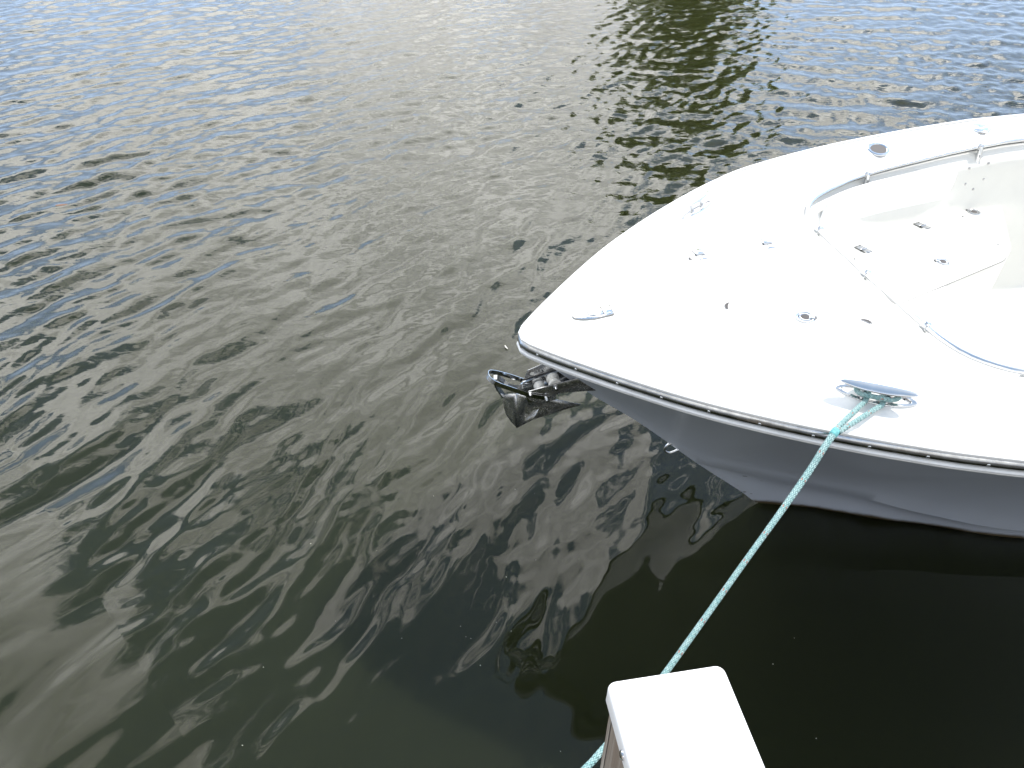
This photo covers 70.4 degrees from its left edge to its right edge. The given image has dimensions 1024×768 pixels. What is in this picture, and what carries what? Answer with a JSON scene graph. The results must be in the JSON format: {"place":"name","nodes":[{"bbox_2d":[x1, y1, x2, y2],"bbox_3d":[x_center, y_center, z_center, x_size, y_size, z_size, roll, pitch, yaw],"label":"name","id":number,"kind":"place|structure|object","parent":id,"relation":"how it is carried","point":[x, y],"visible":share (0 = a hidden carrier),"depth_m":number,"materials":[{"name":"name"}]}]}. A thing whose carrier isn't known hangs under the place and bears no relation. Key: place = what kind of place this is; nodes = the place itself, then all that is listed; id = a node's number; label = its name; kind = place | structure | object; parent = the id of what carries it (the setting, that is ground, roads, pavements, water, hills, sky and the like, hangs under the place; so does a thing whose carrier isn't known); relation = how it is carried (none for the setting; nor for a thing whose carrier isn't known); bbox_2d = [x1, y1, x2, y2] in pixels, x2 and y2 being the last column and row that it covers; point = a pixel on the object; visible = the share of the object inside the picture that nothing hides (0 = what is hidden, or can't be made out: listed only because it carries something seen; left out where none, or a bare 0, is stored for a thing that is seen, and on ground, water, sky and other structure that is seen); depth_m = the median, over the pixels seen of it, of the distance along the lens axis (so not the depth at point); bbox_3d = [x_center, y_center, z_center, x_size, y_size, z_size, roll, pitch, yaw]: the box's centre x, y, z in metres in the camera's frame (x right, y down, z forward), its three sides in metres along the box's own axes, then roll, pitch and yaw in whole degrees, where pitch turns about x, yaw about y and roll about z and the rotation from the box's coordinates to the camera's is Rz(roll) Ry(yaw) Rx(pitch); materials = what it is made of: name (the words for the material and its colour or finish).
{"place":"outdoors","nodes":[
{"label":"outdoors","id":0,"kind":"place"},
{"bbox_2d":[0,0,1023,767],"bbox_3d":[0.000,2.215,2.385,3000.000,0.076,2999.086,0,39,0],"label":"water","id":1,"kind":"structure","parent":0,"point":[284,482],"depth_m":4.82,"materials":[{"name":"grey liquid"}]},
{"bbox_2d":[600,666,764,767],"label":"dock post","id":2,"kind":"object","parent":1,"relation":"in","point":[694,718],"visible":1,"depth_m":0.95,"materials":[{"name":"white wood"}]},
{"bbox_2d":[486,114,1023,537],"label":"motor boat","id":3,"kind":"object","parent":1,"relation":"on","point":[747,330],"visible":0.98,"depth_m":3.32,"materials":[{"name":"white plastic"}]},
{"bbox_2d":[493,371,580,427],"bbox_3d":[0.118,0.063,3.356,0.420,0.335,0.104,-4,39,-4],"label":"plough anchor","id":4,"kind":"object","parent":3,"relation":"hanging from","point":[520,410],"visible":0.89,"depth_m":3.36,"materials":[{"name":"metal"}]},
{"bbox_2d":[581,388,901,767],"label":"mooring rope","id":5,"kind":"object","parent":3,"relation":"attached to","point":[840,427],"visible":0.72,"depth_m":2.38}
]}

